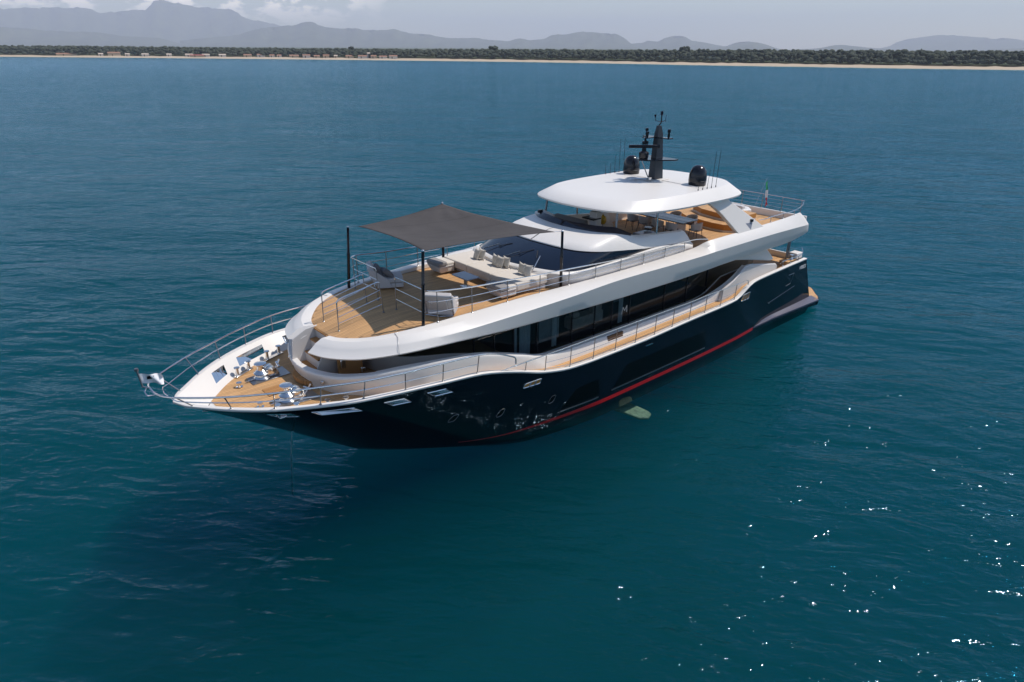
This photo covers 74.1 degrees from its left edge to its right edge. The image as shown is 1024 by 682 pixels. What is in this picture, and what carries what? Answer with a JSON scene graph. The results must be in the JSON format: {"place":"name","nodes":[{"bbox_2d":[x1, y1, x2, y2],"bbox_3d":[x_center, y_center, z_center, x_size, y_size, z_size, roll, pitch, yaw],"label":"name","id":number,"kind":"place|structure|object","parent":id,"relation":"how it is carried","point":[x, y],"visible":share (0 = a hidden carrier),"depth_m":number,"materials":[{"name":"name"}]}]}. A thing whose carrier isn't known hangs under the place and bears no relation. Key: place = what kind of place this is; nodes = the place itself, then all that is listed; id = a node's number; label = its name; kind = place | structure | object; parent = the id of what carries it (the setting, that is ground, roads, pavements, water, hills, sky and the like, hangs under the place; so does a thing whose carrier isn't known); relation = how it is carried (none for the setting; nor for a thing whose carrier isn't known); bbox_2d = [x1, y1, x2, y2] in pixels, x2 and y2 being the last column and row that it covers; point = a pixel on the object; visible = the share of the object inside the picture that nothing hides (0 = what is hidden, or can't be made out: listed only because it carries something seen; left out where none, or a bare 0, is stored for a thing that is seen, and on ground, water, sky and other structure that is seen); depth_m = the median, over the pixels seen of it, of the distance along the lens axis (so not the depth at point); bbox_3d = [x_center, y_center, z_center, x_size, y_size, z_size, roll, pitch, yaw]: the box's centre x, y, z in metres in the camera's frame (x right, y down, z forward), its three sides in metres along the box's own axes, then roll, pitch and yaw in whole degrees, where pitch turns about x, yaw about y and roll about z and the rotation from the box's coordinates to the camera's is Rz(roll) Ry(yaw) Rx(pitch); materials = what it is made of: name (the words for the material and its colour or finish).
{"place":"outdoors","nodes":[
{"label":"outdoors","id":0,"kind":"place"},
{"bbox_2d":[0,55,1023,681],"bbox_3d":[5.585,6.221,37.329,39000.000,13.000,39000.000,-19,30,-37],"label":"water","id":1,"kind":"structure","parent":0,"point":[158,215],"depth_m":65.63,"materials":[{"name":"teal liquid"}]},
{"bbox_2d":[134,111,818,495],"bbox_3d":[3.128,-3.436,30.804,36.930,12.880,8.583,-19,30,-37],"label":"motor yacht","id":2,"kind":"object","parent":1,"relation":"on","point":[622,317],"visible":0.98,"depth_m":26.89,"materials":[{"name":"metal"}]},
{"bbox_2d":[139,373,163,384],"bbox_3d":[-10.532,1.118,19.854,0.604,0.432,0.156,-13,27,-29],"label":"bow flag","id":3,"kind":"object","parent":2,"relation":"attached to","point":[158,378],"visible":1,"depth_m":19.88,"materials":[{"name":"white fabric"}]},
{"bbox_2d":[366,261,403,288],"bbox_3d":[-4.930,-2.588,26.326,1.332,0.924,1.020,-5,24,-13],"label":"lounge chair","id":4,"kind":"object","parent":2,"relation":"on","point":[384,281],"visible":0.83,"depth_m":26.00,"materials":[{"name":"grey fabric"}]},
{"bbox_2d":[374,263,382,275],"bbox_3d":[-5.154,-2.734,26.192,0.240,0.560,0.560,-32,27,1],"label":"lounge pillow","id":5,"kind":"object","parent":4,"relation":"on","point":[377,267],"visible":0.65,"depth_m":26.02,"materials":[{"name":"grey fabric"}]},
{"bbox_2d":[380,267,393,276],"bbox_3d":[-4.829,-2.646,26.168,0.560,0.240,0.560,31,3,-36],"label":"lounge pillow","id":6,"kind":"object","parent":4,"relation":"on","point":[386,272],"visible":1,"depth_m":26.01,"materials":[{"name":"grey fabric"}]},
{"bbox_2d":[425,292,458,316],"bbox_3d":[-2.448,-1.428,23.677,1.020,0.924,1.332,3,24,7],"label":"lounge chair","id":7,"kind":"object","parent":2,"relation":"on","point":[430,306],"visible":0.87,"depth_m":23.26,"materials":[{"name":"grey fabric"}]},
{"bbox_2d":[346,202,563,325],"bbox_3d":[-2.257,-3.300,25.875,6.456,2.657,5.868,-19,30,-37],"label":"sun awning","id":8,"kind":"object","parent":2,"relation":"on","point":[442,225],"visible":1,"depth_m":25.43,"materials":[{"name":"grey fabric"}]},
{"bbox_2d":[452,271,479,286],"bbox_3d":[-1.804,-2.343,26.442,0.620,0.445,0.980,-19,30,-37],"label":"coffee table","id":9,"kind":"object","parent":2,"relation":"on","point":[465,276],"visible":0.91,"depth_m":26.35,"materials":[{"name":"metal"}]},
{"bbox_2d":[426,246,550,297],"bbox_3d":[-0.993,-2.792,27.233,2.627,0.630,4.820,-19,30,-37],"label":"deck sofa","id":10,"kind":"object","parent":2,"relation":"on","point":[487,270],"visible":0.88,"depth_m":26.74,"materials":[{"name":"beige fabric"}]},
{"bbox_2d":[473,247,480,259],"bbox_3d":[-1.451,-3.618,28.139,0.150,0.470,0.470,10,16,-31],"label":"throw pillow","id":11,"kind":"object","parent":10,"relation":"on","point":[476,255],"visible":1,"depth_m":28.02,"materials":[{"name":"fabric"}]},
{"bbox_2d":[479,247,485,260],"bbox_3d":[-1.262,-3.596,28.073,0.150,0.470,0.470,-2,23,-43],"label":"throw pillow","id":12,"kind":"object","parent":10,"relation":"on","point":[482,254],"visible":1,"depth_m":27.97,"materials":[{"name":"fabric"}]},
{"bbox_2d":[492,254,497,266],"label":"throw pillow","id":13,"kind":"object","parent":10,"relation":"on","point":[494,258],"visible":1,"depth_m":27.22,"materials":[{"name":"fabric"}]},
{"bbox_2d":[494,255,504,267],"bbox_3d":[-0.479,-3.164,27.103,0.470,0.470,0.150,27,15,39],"label":"throw pillow","id":14,"kind":"object","parent":10,"relation":"on","point":[500,261],"visible":1,"depth_m":27.02,"materials":[{"name":"fabric"}]},
{"bbox_2d":[503,256,509,267],"bbox_3d":[-0.238,-3.141,27.034,0.150,0.470,0.470,-1,19,-40],"label":"throw pillow","id":15,"kind":"object","parent":10,"relation":"on","point":[506,262],"visible":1,"depth_m":26.92,"materials":[{"name":"fabric"}]},
{"bbox_2d":[518,262,526,274],"bbox_3d":[0.392,-2.809,26.265,0.150,0.470,0.470,-7,27,-36],"label":"throw pillow","id":16,"kind":"object","parent":10,"relation":"on","point":[521,267],"visible":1,"depth_m":26.18,"materials":[{"name":"fabric"}]},
{"bbox_2d":[521,263,532,275],"bbox_3d":[0.588,-2.724,26.099,0.470,0.470,0.150,19,10,37],"label":"throw pillow","id":17,"kind":"object","parent":10,"relation":"on","point":[527,270],"visible":0.98,"depth_m":26.01,"materials":[{"name":"fabric"}]},
{"bbox_2d":[601,214,606,225],"bbox_3d":[4.395,-5.554,32.998,0.360,1.200,0.355,-19,30,-37],"label":"yellow lantern","id":18,"kind":"object","parent":2,"relation":"on","point":[603,219],"visible":0.8,"depth_m":32.73,"materials":[{"name":"plastic"}]},
{"bbox_2d":[625,214,638,229],"bbox_3d":[6.208,-6.205,34.982,0.580,0.842,0.617,-19,30,-37],"label":"dining chair","id":19,"kind":"object","parent":2,"relation":"on","point":[632,218],"visible":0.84,"depth_m":34.72,"materials":[{"name":"grey fabric"}]},
{"bbox_2d":[636,215,650,230],"bbox_3d":[6.696,-5.976,34.460,0.580,0.842,0.617,-19,30,-37],"label":"dining chair","id":20,"kind":"object","parent":2,"relation":"on","point":[643,220],"visible":0.94,"depth_m":34.18,"materials":[{"name":"grey fabric"}]},
{"bbox_2d":[633,230,657,234],"bbox_3d":[5.763,-4.706,31.371,3.100,0.930,2.660,-19,30,-37],"label":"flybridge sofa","id":21,"kind":"object","parent":2,"relation":"on","point":[642,232],"visible":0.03,"depth_m":32.17,"materials":[{"name":"grey fabric"}]},
{"bbox_2d":[650,218,663,231],"bbox_3d":[7.248,-5.717,33.869,0.580,0.842,0.617,-19,30,-37],"label":"dining chair","id":22,"kind":"object","parent":2,"relation":"on","point":[660,223],"visible":0.73,"depth_m":33.61,"materials":[{"name":"grey fabric"}]},
{"bbox_2d":[639,212,697,231],"bbox_3d":[7.817,-5.981,34.572,1.250,0.771,3.000,-19,30,-37],"label":"dining table","id":23,"kind":"object","parent":2,"relation":"on","point":[681,221],"visible":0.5,"depth_m":34.01,"materials":[{"name":"grey stone"}]},
{"bbox_2d":[664,222,677,230],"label":"dining chair","id":24,"kind":"object","parent":2,"relation":"on","point":[670,226],"visible":0.79,"depth_m":32.99,"materials":[{"name":"grey fabric"}]},
{"bbox_2d":[670,211,681,223],"bbox_3d":[8.451,-6.277,35.179,0.580,0.842,0.617,-19,30,-37],"label":"dining chair","id":25,"kind":"object","parent":2,"relation":"on","point":[678,213],"visible":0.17,"depth_m":35.25,"materials":[{"name":"grey fabric"}]},
{"bbox_2d":[686,214,697,227],"bbox_3d":[9.101,-5.972,34.483,0.580,0.842,0.617,-19,30,-37],"label":"dining chair","id":26,"kind":"object","parent":2,"relation":"on","point":[693,216],"visible":0.45,"depth_m":34.49,"materials":[{"name":"grey fabric"}]},
{"bbox_2d":[688,222,702,238],"bbox_3d":[8.990,-5.401,33.163,0.617,0.842,0.580,-19,30,-37],"label":"dining chair","id":27,"kind":"object","parent":2,"relation":"on","point":[697,227],"visible":0.96,"depth_m":32.90,"materials":[{"name":"grey fabric"}]},
{"bbox_2d":[755,178,767,206],"bbox_3d":[14.273,-8.435,38.543,0.850,1.659,0.170,-7,25,-17],"label":"stern flag","id":28,"kind":"object","parent":2,"relation":"attached to","point":[766,192],"visible":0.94,"depth_m":38.60,"materials":[{"name":"fabric"}]},
{"bbox_2d":[0,176,1023,681],"bbox_3d":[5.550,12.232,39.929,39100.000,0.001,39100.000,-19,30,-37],"label":"seabed","id":29,"kind":"structure","parent":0,"point":[548,636],"depth_m":35.63,"materials":[{"name":"teal sand"}]},
{"bbox_2d":[0,0,1023,50],"bbox_3d":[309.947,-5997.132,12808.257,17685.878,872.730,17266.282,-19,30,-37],"label":"hills","id":30,"kind":"structure","parent":0,"point":[160,23],"depth_m":10882.87,"materials":[{"name":"grey stone"}]},
{"bbox_2d":[0,55,1023,74],"bbox_3d":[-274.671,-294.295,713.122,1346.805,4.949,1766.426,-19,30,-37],"label":"sand","id":31,"kind":"structure","parent":0,"point":[701,64],"depth_m":673.31,"materials":[{"name":"beige sand"}]},
{"bbox_2d":[56,53,76,55],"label":"beach hut","id":32,"kind":"object","parent":31,"relation":"on","point":[65,54],"visible":0.87,"depth_m":848.00,"materials":[{"name":"white wood"}]},
{"bbox_2d":[107,52,120,55],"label":"beach hut","id":33,"kind":"object","parent":31,"relation":"on","point":[114,54],"visible":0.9,"depth_m":841.77,"materials":[{"name":"white wood"}]},
{"bbox_2d":[190,54,203,56],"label":"beach hut","id":34,"kind":"object","parent":31,"relation":"on","point":[196,55],"visible":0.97,"depth_m":821.83,"materials":[{"name":"white wood"}]},
{"bbox_2d":[389,55,396,58],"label":"beach hut","id":35,"kind":"object","parent":31,"relation":"on","point":[392,56],"visible":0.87,"depth_m":773.51,"materials":[{"name":"white wood"}]},
{"bbox_2d":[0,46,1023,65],"bbox_3d":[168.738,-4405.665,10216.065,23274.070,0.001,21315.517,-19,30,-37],"label":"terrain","id":36,"kind":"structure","parent":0,"point":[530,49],"depth_m":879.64,"materials":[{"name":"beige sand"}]},
{"bbox_2d":[0,54,1023,66],"bbox_3d":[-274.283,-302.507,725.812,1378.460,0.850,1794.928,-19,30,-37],"label":"ground","id":37,"kind":"structure","parent":0,"point":[637,61],"depth_m":662.70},
{"bbox_2d":[0,45,1023,64],"bbox_3d":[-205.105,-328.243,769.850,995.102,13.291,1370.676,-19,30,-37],"label":"coastal wood","id":38,"kind":"object","parent":37,"relation":"on","point":[944,57],"visible":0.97,"depth_m":701.65,"materials":[{"name":"green plant"}]},
{"bbox_2d":[488,45,497,49],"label":"pine tree","id":39,"kind":"object","parent":38,"relation":"on","point":[494,47],"visible":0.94,"depth_m":775.43,"materials":[{"name":"green plant"}]},
{"bbox_2d":[678,46,689,50],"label":"pine tree","id":40,"kind":"object","parent":37,"relation":"on","point":[686,48],"visible":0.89,"depth_m":673.64,"materials":[{"name":"green plant"}]},
{"bbox_2d":[0,0,1023,49],"label":"sky","id":41,"kind":"structure","parent":0,"point":[780,24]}
]}

